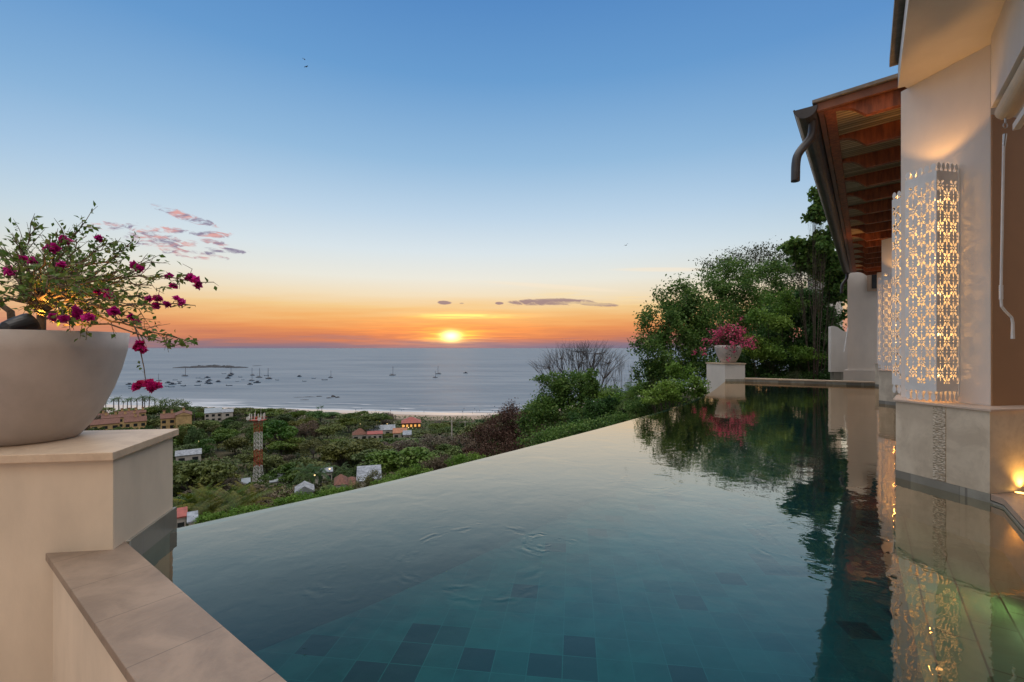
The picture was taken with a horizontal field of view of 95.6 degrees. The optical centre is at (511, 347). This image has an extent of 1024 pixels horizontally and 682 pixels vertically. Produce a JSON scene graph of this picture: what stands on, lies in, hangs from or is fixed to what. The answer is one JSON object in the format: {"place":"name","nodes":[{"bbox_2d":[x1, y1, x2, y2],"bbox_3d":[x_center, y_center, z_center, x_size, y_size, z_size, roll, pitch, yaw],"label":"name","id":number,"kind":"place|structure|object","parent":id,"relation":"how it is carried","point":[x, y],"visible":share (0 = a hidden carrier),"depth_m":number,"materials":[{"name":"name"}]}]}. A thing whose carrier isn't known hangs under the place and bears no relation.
{"place":"outdoors","nodes":[
{"label":"outdoors","id":0,"kind":"place"},
{"bbox_2d":[84,386,705,491],"bbox_3d":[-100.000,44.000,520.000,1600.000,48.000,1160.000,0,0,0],"label":"terrain","id":1,"kind":"structure","parent":0,"point":[220,453],"depth_m":355.85,"materials":[{"name":"green plant"}]},
{"bbox_2d":[89,418,119,429],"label":"house","id":2,"kind":"structure","parent":1,"relation":"on","point":[110,423],"depth_m":264.97,"materials":[{"name":"brown tile"}]},
{"bbox_2d":[101,410,138,428],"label":"house","id":3,"kind":"structure","parent":1,"relation":"on","point":[116,415],"depth_m":287.03,"materials":[{"name":"brown tile"}]},
{"bbox_2d":[124,413,146,429],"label":"house","id":4,"kind":"structure","parent":1,"relation":"on","point":[136,421],"depth_m":268.32,"materials":[{"name":"brown tile"}]},
{"bbox_2d":[160,410,175,428],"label":"house","id":5,"kind":"structure","parent":1,"relation":"on","point":[167,420],"depth_m":274.23,"materials":[{"name":"yellow paint"}]},
{"bbox_2d":[148,399,196,413],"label":"umbrella tree","id":6,"kind":"object","parent":1,"relation":"on","point":[174,404],"visible":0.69,"depth_m":348.36,"materials":[{"name":"green plant"}]},
{"bbox_2d":[177,506,187,527],"bbox_3d":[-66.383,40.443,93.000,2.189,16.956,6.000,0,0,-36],"label":"house","id":7,"kind":"structure","parent":1,"relation":"on","point":[181,515],"depth_m":91.15,"materials":[{"name":"red tile"}]},
{"bbox_2d":[175,407,191,431],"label":"house","id":8,"kind":"structure","parent":1,"relation":"on","point":[183,416],"depth_m":272.11,"materials":[{"name":"yellow paint"}]},
{"bbox_2d":[175,448,201,461],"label":"house","id":9,"kind":"structure","parent":1,"relation":"on","point":[186,455],"depth_m":205.11,"materials":[{"name":"paint"}]},
{"bbox_2d":[183,426,202,443],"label":"valley tree","id":10,"kind":"object","parent":1,"relation":"on","point":[194,434],"visible":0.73,"depth_m":230.94,"materials":[{"name":"green plant"}]},
{"bbox_2d":[173,420,217,430],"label":"valley tree","id":11,"kind":"object","parent":1,"relation":"on","point":[205,423],"visible":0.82,"depth_m":275.79,"materials":[{"name":"green plant"}]},
{"bbox_2d":[173,482,224,521],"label":"young coconut palm","id":12,"kind":"object","parent":1,"relation":"on","point":[190,496],"visible":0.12,"depth_m":110.18,"materials":[{"name":"green plant"}]},
{"bbox_2d":[188,438,214,456],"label":"valley tree","id":13,"kind":"object","parent":1,"relation":"on","point":[203,445],"visible":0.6,"depth_m":230.08,"materials":[{"name":"green plant"}]},
{"bbox_2d":[173,460,237,492],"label":"valley tree","id":14,"kind":"object","parent":1,"relation":"on","point":[205,470],"visible":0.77,"depth_m":148.95,"materials":[{"name":"green plant"}]},
{"bbox_2d":[173,469,240,489],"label":"valley tree","id":15,"kind":"object","parent":1,"relation":"on","point":[229,475],"visible":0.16,"depth_m":152.78,"materials":[{"name":"plant"}]},
{"bbox_2d":[175,483,241,514],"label":"young coconut palm","id":16,"kind":"object","parent":1,"relation":"on","point":[201,498],"visible":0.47,"depth_m":105.96,"materials":[{"name":"green plant"}]},
{"bbox_2d":[178,477,245,501],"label":"valley tree","id":17,"kind":"object","parent":1,"relation":"on","point":[228,481],"visible":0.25,"depth_m":148.86,"materials":[{"name":"plant"}]},
{"bbox_2d":[193,510,232,523],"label":"slope tree","id":18,"kind":"object","parent":1,"relation":"on","point":[206,517],"visible":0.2,"depth_m":57.52,"materials":[{"name":"green plant"}]},
{"bbox_2d":[204,407,221,421],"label":"house","id":19,"kind":"structure","parent":1,"relation":"on","point":[215,414],"depth_m":337.59,"materials":[{"name":"white paint"}]},
{"bbox_2d":[188,483,252,512],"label":"young coconut palm","id":20,"kind":"object","parent":1,"relation":"on","point":[237,493],"visible":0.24,"depth_m":108.11,"materials":[{"name":"green plant"}]},
{"bbox_2d":[208,433,234,450],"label":"valley tree","id":21,"kind":"object","parent":1,"relation":"on","point":[219,438],"visible":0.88,"depth_m":243.22,"materials":[{"name":"green plant"}]},
{"bbox_2d":[196,496,246,523],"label":"young coconut palm","id":22,"kind":"object","parent":1,"relation":"on","point":[223,504],"visible":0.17,"depth_m":100.75,"materials":[{"name":"green plant"}]},
{"bbox_2d":[217,437,253,454],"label":"valley tree","id":23,"kind":"object","parent":1,"relation":"on","point":[235,443],"visible":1,"depth_m":232.62,"materials":[{"name":"green plant"}]},
{"bbox_2d":[209,487,272,513],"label":"young coconut palm","id":24,"kind":"object","parent":1,"relation":"on","point":[237,504],"visible":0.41,"depth_m":104.47,"materials":[{"name":"green plant"}]},
{"bbox_2d":[226,503,270,516],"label":"slope tree","id":25,"kind":"object","parent":1,"relation":"on","point":[249,508],"visible":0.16,"depth_m":57.58,"materials":[{"name":"green plant"}]},
{"bbox_2d":[234,452,265,467],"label":"valley tree","id":26,"kind":"object","parent":1,"relation":"on","point":[246,458],"visible":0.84,"depth_m":201.35,"materials":[{"name":"green plant"}]},
{"bbox_2d":[227,481,281,514],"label":"young coconut palm","id":27,"kind":"object","parent":1,"relation":"on","point":[248,494],"visible":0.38,"depth_m":112.24,"materials":[{"name":"green plant"}]},
{"bbox_2d":[246,410,266,484],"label":"telecom mast","id":28,"kind":"object","parent":1,"relation":"on","point":[255,419],"visible":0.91,"depth_m":170.01,"materials":[{"name":"red"}]},
{"bbox_2d":[244,408,284,418],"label":"valley tree","id":29,"kind":"object","parent":1,"relation":"on","point":[269,412],"visible":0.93,"depth_m":329.47,"materials":[{"name":"green plant"}]},
{"bbox_2d":[246,454,286,473],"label":"valley tree","id":30,"kind":"object","parent":1,"relation":"on","point":[270,461],"visible":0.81,"depth_m":190.21,"materials":[{"name":"green plant"}]},
{"bbox_2d":[251,420,297,455],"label":"valley tree","id":31,"kind":"object","parent":1,"relation":"on","point":[272,428],"visible":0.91,"depth_m":229.08,"materials":[{"name":"green plant"}]},
{"bbox_2d":[240,483,314,510],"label":"valley tree","id":32,"kind":"object","parent":1,"relation":"on","point":[274,495],"visible":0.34,"depth_m":134.96,"materials":[{"name":"plant"}]},
{"bbox_2d":[257,460,307,483],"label":"valley tree","id":33,"kind":"object","parent":1,"relation":"on","point":[286,469],"visible":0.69,"depth_m":162.41,"materials":[{"name":"green plant"}]},
{"bbox_2d":[266,437,298,454],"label":"valley tree","id":34,"kind":"object","parent":1,"relation":"on","point":[280,446],"visible":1,"depth_m":217.43,"materials":[{"name":"green plant"}]},
{"bbox_2d":[269,489,321,506],"bbox_3d":[-27.113,33.471,59.130,7.796,29.919,6.257,0,0,-18],"label":"slope tree","id":35,"kind":"object","parent":1,"relation":"on","point":[290,499],"visible":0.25,"depth_m":59.79,"materials":[{"name":"green plant"}]},
{"bbox_2d":[294,481,314,498],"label":"house","id":36,"kind":"structure","parent":1,"relation":"on","point":[305,486],"depth_m":129.23,"materials":[{"name":"grey metal"}]},
{"bbox_2d":[293,420,321,438],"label":"valley tree","id":37,"kind":"object","parent":1,"relation":"on","point":[314,426],"visible":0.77,"depth_m":266.38,"materials":[{"name":"brown plant"}]},
{"bbox_2d":[292,457,330,480],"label":"valley tree","id":38,"kind":"object","parent":1,"relation":"on","point":[306,460],"visible":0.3,"depth_m":167.89,"materials":[{"name":"green plant"}]},
{"bbox_2d":[299,438,328,459],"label":"valley tree","id":39,"kind":"object","parent":1,"relation":"on","point":[308,445],"visible":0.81,"depth_m":218.15,"materials":[{"name":"green plant"}]},
{"bbox_2d":[315,424,345,438],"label":"valley tree","id":40,"kind":"object","parent":1,"relation":"on","point":[331,429],"visible":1,"depth_m":260.11,"materials":[{"name":"green plant"}]},
{"bbox_2d":[315,484,353,496],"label":"slope tree","id":41,"kind":"object","parent":1,"relation":"on","point":[335,490],"visible":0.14,"depth_m":61.80,"materials":[{"name":"green plant"}]},
{"bbox_2d":[316,444,363,473],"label":"valley tree","id":42,"kind":"object","parent":1,"relation":"on","point":[333,453],"visible":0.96,"depth_m":188.01,"materials":[{"name":"green plant"}]},
{"bbox_2d":[149,414,533,496],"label":"undergrowth","id":43,"kind":"object","parent":1,"relation":"on","point":[458,419],"visible":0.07,"depth_m":268.72,"materials":[{"name":"green plant"}]},
{"bbox_2d":[335,418,360,433],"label":"valley tree","id":44,"kind":"object","parent":1,"relation":"on","point":[346,422],"visible":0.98,"depth_m":299.43,"materials":[{"name":"green plant"}]},
{"bbox_2d":[341,437,395,464],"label":"valley tree","id":45,"kind":"object","parent":1,"relation":"on","point":[372,443],"visible":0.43,"depth_m":201.77,"materials":[{"name":"green plant"}]},
{"bbox_2d":[356,465,381,488],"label":"house","id":46,"kind":"structure","parent":1,"relation":"on","point":[362,470],"depth_m":127.36,"materials":[{"name":"metal"}]},
{"bbox_2d":[351,411,386,422],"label":"valley tree","id":47,"kind":"object","parent":1,"relation":"on","point":[373,417],"visible":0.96,"depth_m":311.87,"materials":[{"name":"green plant"}]},
{"bbox_2d":[357,420,381,430],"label":"valley tree","id":48,"kind":"object","parent":1,"relation":"on","point":[368,426],"visible":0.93,"depth_m":288.85,"materials":[{"name":"green plant"}]},
{"bbox_2d":[352,466,390,488],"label":"slope tree","id":49,"kind":"object","parent":1,"relation":"on","point":[368,479],"visible":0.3,"depth_m":79.61,"materials":[{"name":"green plant"}]},
{"bbox_2d":[350,449,401,472],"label":"valley tree","id":50,"kind":"object","parent":1,"relation":"on","point":[361,455],"visible":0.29,"depth_m":172.65,"materials":[{"name":"green plant"}]},
{"bbox_2d":[379,439,419,450],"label":"valley tree","id":51,"kind":"object","parent":1,"relation":"on","point":[395,444],"visible":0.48,"depth_m":219.24,"materials":[{"name":"grey plant"}]},
{"bbox_2d":[362,447,438,474],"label":"valley tree","id":52,"kind":"object","parent":1,"relation":"on","point":[387,460],"visible":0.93,"depth_m":155.48,"materials":[{"name":"green plant"}]},
{"bbox_2d":[384,462,432,479],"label":"slope tree","id":53,"kind":"object","parent":1,"relation":"on","point":[408,472],"visible":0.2,"depth_m":65.87,"materials":[{"name":"green plant"}]},
{"bbox_2d":[401,417,420,428],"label":"house","id":54,"kind":"structure","parent":1,"relation":"on","point":[410,422],"depth_m":331.39,"materials":[{"name":"brown"}]},
{"bbox_2d":[418,451,452,469],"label":"slope tree","id":55,"kind":"object","parent":1,"relation":"on","point":[439,463],"visible":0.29,"depth_m":71.44,"materials":[{"name":"green plant"}]},
{"bbox_2d":[417,433,454,456],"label":"valley tree","id":56,"kind":"object","parent":1,"relation":"on","point":[436,440],"visible":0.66,"depth_m":215.03,"materials":[{"name":"grey plant"}]},
{"bbox_2d":[430,443,462,457],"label":"valley tree","id":57,"kind":"object","parent":1,"relation":"on","point":[451,449],"visible":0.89,"depth_m":205.88,"materials":[{"name":"green plant"}]},
{"bbox_2d":[444,451,488,466],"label":"slope tree","id":58,"kind":"object","parent":1,"relation":"on","point":[460,458],"visible":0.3,"depth_m":61.53,"materials":[{"name":"green plant"}]},
{"bbox_2d":[449,432,485,453],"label":"valley tree","id":59,"kind":"object","parent":1,"relation":"on","point":[471,440],"visible":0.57,"depth_m":214.86,"materials":[{"name":"grey plant"}]},
{"bbox_2d":[466,399,543,456],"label":"russet tree","id":60,"kind":"object","parent":1,"relation":"on","point":[508,435],"visible":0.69,"depth_m":70.42,"materials":[{"name":"brown plant"}]},
{"bbox_2d":[514,367,624,437],"bbox_3d":[5.561,24.630,40.942,10.692,45.884,6.218,0,0,0],"label":"leafy tree","id":61,"kind":"object","parent":1,"relation":"on","point":[560,386],"visible":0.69,"depth_m":41.18,"materials":[{"name":"green plant"}]},
{"bbox_2d":[527,339,629,434],"bbox_3d":[6.831,23.263,47.331,10.995,48.655,5.847,0,0,0],"label":"bare tree","id":62,"kind":"object","parent":1,"relation":"on","point":[580,352],"visible":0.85,"depth_m":47.45,"materials":[{"name":"grey plant"}]},
{"bbox_2d":[579,367,600,402],"bbox_3d":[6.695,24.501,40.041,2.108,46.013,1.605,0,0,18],"label":"leafy tree","id":63,"kind":"object","parent":1,"relation":"on","point":[594,387],"visible":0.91,"depth_m":39.80,"materials":[{"name":"green plant"}]},
{"bbox_2d":[566,392,638,428],"bbox_3d":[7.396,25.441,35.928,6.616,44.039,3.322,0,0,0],"label":"leafy tree","id":64,"kind":"object","parent":1,"relation":"on","point":[603,405],"visible":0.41,"depth_m":35.63,"materials":[{"name":"green plant"}]},
{"bbox_2d":[513,396,695,446],"bbox_3d":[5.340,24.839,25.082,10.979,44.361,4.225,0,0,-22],"label":"shrub clump","id":65,"kind":"object","parent":1,"relation":"on","point":[556,433],"visible":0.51,"depth_m":24.32,"materials":[{"name":"green plant"}]},
{"bbox_2d":[588,387,640,419],"bbox_3d":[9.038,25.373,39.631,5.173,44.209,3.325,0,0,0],"label":"leafy tree","id":66,"kind":"object","parent":1,"relation":"on","point":[603,395],"visible":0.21,"depth_m":39.69,"materials":[{"name":"green plant"}]},
{"bbox_2d":[623,378,691,417],"bbox_3d":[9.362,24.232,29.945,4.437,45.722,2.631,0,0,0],"label":"leafy tree","id":67,"kind":"object","parent":1,"relation":"on","point":[640,386],"visible":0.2,"depth_m":29.80,"materials":[{"name":"green plant"}]},
{"bbox_2d":[637,360,711,411],"bbox_3d":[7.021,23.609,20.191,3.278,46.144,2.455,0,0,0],"label":"leafy tree","id":68,"kind":"object","parent":1,"relation":"on","point":[669,392],"visible":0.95,"depth_m":19.87,"materials":[{"name":"green plant"}]},
{"bbox_2d":[626,269,741,412],"bbox_3d":[9.639,21.198,25.570,8.046,51.290,4.207,0,0,-19],"label":"broadleaf tree","id":69,"kind":"object","parent":1,"relation":"on","point":[685,323],"visible":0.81,"depth_m":24.78,"materials":[{"name":"green plant"}]},
{"bbox_2d":[673,253,812,366],"bbox_3d":[15.247,20.140,30.583,9.919,53.352,6.205,0,0,-30],"label":"broadleaf tree","id":70,"kind":"object","parent":1,"relation":"on","point":[721,289],"visible":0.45,"depth_m":29.92,"materials":[{"name":"green plant"}]},
{"bbox_2d":[688,235,820,304],"bbox_3d":[19.212,19.069,36.474,10.465,55.623,5.778,0,0,0],"label":"bare branched tree","id":71,"kind":"object","parent":1,"relation":"on","point":[757,254],"visible":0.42,"depth_m":35.89,"materials":[{"name":"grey plant"}]},
{"bbox_2d":[741,287,827,377],"bbox_3d":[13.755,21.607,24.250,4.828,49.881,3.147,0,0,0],"label":"broadleaf tree","id":72,"kind":"object","parent":1,"relation":"on","point":[777,322],"visible":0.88,"depth_m":23.86,"materials":[{"name":"green plant"}]},
{"bbox_2d":[745,366,829,379],"bbox_3d":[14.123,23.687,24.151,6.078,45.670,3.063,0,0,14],"label":"shrub clump","id":73,"kind":"object","parent":1,"relation":"on","point":[821,375],"visible":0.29,"depth_m":23.76,"materials":[{"name":"green plant"}]},
{"bbox_2d":[735,301,846,377],"bbox_3d":[15.038,21.802,25.917,7.045,49.475,4.775,0,0,0],"label":"broadleaf tree","id":74,"kind":"object","parent":1,"relation":"on","point":[793,340],"visible":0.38,"depth_m":25.10,"materials":[{"name":"green plant"}]},
{"bbox_2d":[758,286,846,337],"bbox_3d":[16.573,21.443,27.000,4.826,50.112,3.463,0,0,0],"label":"broadleaf tree","id":75,"kind":"object","parent":1,"relation":"on","point":[805,294],"visible":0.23,"depth_m":26.16,"materials":[{"name":"green plant"}]},
{"bbox_2d":[776,186,846,379],"bbox_3d":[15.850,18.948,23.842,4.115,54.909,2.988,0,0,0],"label":"broadleaf tree","id":76,"kind":"object","parent":1,"relation":"on","point":[815,256],"visible":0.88,"depth_m":23.41,"materials":[{"name":"green plant"}]},
{"bbox_2d":[106,348,785,412],"bbox_3d":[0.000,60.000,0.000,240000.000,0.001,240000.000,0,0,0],"label":"sea","id":77,"kind":"structure","parent":0,"point":[364,379],"depth_m":974.58,"materials":[{"name":"liquid"}]},
{"bbox_2d":[173,365,247,367],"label":"reef rock","id":78,"kind":"object","parent":77,"relation":"in","point":[213,366],"visible":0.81,"depth_m":1414.76,"materials":[{"name":"grey stone"}]},
{"bbox_2d":[0,0,897,347],"label":"sky","id":79,"kind":"structure","parent":0,"point":[434,173],"materials":[{"name":"blue"}]},
{"bbox_2d":[145,381,1023,589],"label":"pool water","id":80,"kind":"structure","parent":0,"point":[801,459],"depth_m":5.10,"materials":[{"name":"teal liquid"}]},
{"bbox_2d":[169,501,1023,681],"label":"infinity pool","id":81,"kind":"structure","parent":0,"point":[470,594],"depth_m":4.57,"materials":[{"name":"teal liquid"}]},
{"bbox_2d":[705,362,745,391],"bbox_3d":[9.766,2.790,21.352,1.378,4.220,1.275,0,0,0],"label":"planter pedestal","id":82,"kind":"object","parent":81,"relation":"on","point":[719,374],"visible":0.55,"depth_m":20.93,"materials":[{"name":"white paint"}]},
{"bbox_2d":[714,345,741,362],"bbox_3d":[9.950,0.280,21.350,1.176,0.800,1.176,0,0,0],"label":"planter bowl","id":83,"kind":"object","parent":82,"relation":"on","point":[722,352],"visible":0.81,"depth_m":20.97,"materials":[{"name":"ceramic"}]},
{"bbox_2d":[692,314,760,361],"bbox_3d":[9.655,-0.526,21.182,3.200,2.294,2.327,0,0,-31],"label":"bougainvillea","id":84,"kind":"object","parent":83,"relation":"in","point":[732,338],"visible":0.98,"depth_m":21.06,"materials":[{"name":"pink plant"}]},
{"bbox_2d":[744,378,874,385],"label":"pool end wall","id":85,"kind":"structure","parent":81,"relation":"on","point":[834,382],"depth_m":19.48,"materials":[{"name":"stone"}]},
{"bbox_2d":[843,272,876,380],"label":"white tower block","id":86,"kind":"structure","parent":85,"relation":"on","point":[862,323],"depth_m":19.88,"materials":[{"name":"paint"}]},
{"bbox_2d":[867,274,876,290],"bbox_3d":[15.470,-2.823,19.641,0.781,0.840,0.052,0,0,13],"label":"window","id":87,"kind":"structure","parent":86,"relation":"in","point":[871,279],"depth_m":19.68,"materials":[{"name":"beige"}]},
{"bbox_2d":[874,272,881,386],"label":"stone pillar","id":88,"kind":"structure","parent":81,"relation":"on","point":[879,274],"depth_m":18.22,"materials":[{"name":"stone"}]},
{"bbox_2d":[878,236,900,404],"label":"stone pillar","id":89,"kind":"structure","parent":81,"relation":"on","point":[887,395],"depth_m":12.49,"materials":[{"name":"stone"}]},
{"bbox_2d":[878,277,881,367],"bbox_3d":[10.559,-0.710,13.031,0.354,2.580,0.300,0,0,-11],"label":"wall sconce","id":90,"kind":"object","parent":89,"relation":"attached to","point":[879,317],"depth_m":13.10,"materials":[{"name":"white metal"}]},
{"bbox_2d":[883,272,900,369],"bbox_3d":[10.137,-0.710,12.330,0.300,2.580,0.354,0,0,-11],"label":"wall sconce","id":91,"kind":"object","parent":89,"relation":"attached to","point":[887,334],"depth_m":12.36,"materials":[{"name":"white metal"}]},
{"bbox_2d":[893,44,1023,527],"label":"stone pillar","id":92,"kind":"structure","parent":81,"relation":"on","point":[969,443],"depth_m":4.84,"materials":[{"name":"paint"}]},
{"bbox_2d":[892,191,900,392],"bbox_3d":[5.097,-0.710,5.878,0.354,2.580,0.300,0,0,-11],"label":"wall sconce","id":93,"kind":"object","parent":92,"relation":"attached to","point":[896,290],"depth_m":5.95,"materials":[{"name":"white metal"}]},
{"bbox_2d":[905,162,959,401],"bbox_3d":[4.676,-0.710,5.177,0.300,2.580,0.354,0,0,-11],"label":"wall sconce","id":94,"kind":"object","parent":92,"relation":"attached to","point":[935,314],"depth_m":5.08,"materials":[{"name":"white metal"}]},
{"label":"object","id":95,"kind":"object","parent":81,"relation":"on","visible":0},
{"bbox_2d":[812,73,906,275],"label":"wooden eaves","id":96,"kind":"object","parent":95,"relation":"on","point":[861,128],"visible":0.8,"depth_m":7.77,"materials":[{"name":"brown wood"}]},
{"bbox_2d":[791,105,850,292],"bbox_3d":[9.092,-2.778,13.058,0.359,0.988,17.064,0,0,37],"label":"roof gutter","id":97,"kind":"object","parent":96,"relation":"attached to","point":[812,145],"visible":0.96,"depth_m":7.90,"materials":[{"name":"metal"}]},
{"bbox_2d":[601,382,642,417],"bbox_3d":[9.152,6.194,35.642,4.191,7.045,4.409,0,0,-39],"label":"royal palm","id":98,"kind":"object","parent":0,"point":[628,393],"visible":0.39,"depth_m":35.43,"materials":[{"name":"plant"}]},
{"bbox_2d":[828,326,846,379],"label":"scroll top wall","id":99,"kind":"structure","parent":0,"point":[837,360],"depth_m":22.00,"materials":[{"name":"white paint"}]},
{"bbox_2d":[991,491,1023,526],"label":"deck","id":100,"kind":"structure","parent":0,"point":[1012,503],"depth_m":4.27,"materials":[{"name":"stone"}]},
{"bbox_2d":[889,0,1023,107],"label":"villa","id":101,"kind":"object","parent":100,"relation":"on","point":[929,38],"visible":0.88,"depth_m":4.50,"materials":[{"name":"white paint"}]},
{"bbox_2d":[994,58,1023,338],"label":"roller awning","id":102,"kind":"object","parent":101,"relation":"attached to","point":[1010,104],"visible":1,"depth_m":4.40,"materials":[{"name":"metal"}]},
{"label":"terrace floor","id":103,"kind":"structure","parent":0,"visible":0},
{"bbox_2d":[0,429,178,681],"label":"planter pedestal","id":104,"kind":"object","parent":103,"relation":"on","point":[92,490],"visible":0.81,"depth_m":3.02,"materials":[{"name":"beige paint"}]},
{"bbox_2d":[0,329,129,446],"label":"planter bowl","id":105,"kind":"object","parent":104,"relation":"on","point":[56,385],"visible":0.98,"depth_m":3.22,"materials":[{"name":"ceramic"}]},
{"bbox_2d":[0,313,40,329],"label":"garden spotlight","id":106,"kind":"object","parent":105,"relation":"in","point":[26,321],"visible":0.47,"depth_m":3.08,"materials":[{"name":"black plastic"}]},
{"bbox_2d":[0,201,216,392],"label":"bougainvillea","id":107,"kind":"object","parent":105,"relation":"in","point":[45,293],"visible":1,"depth_m":3.19,"materials":[{"name":"green plant"}]},
{"bbox_2d":[46,542,286,681],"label":"coping wall","id":108,"kind":"structure","parent":103,"relation":"on","point":[124,612],"depth_m":2.32,"materials":[{"name":"stone"}]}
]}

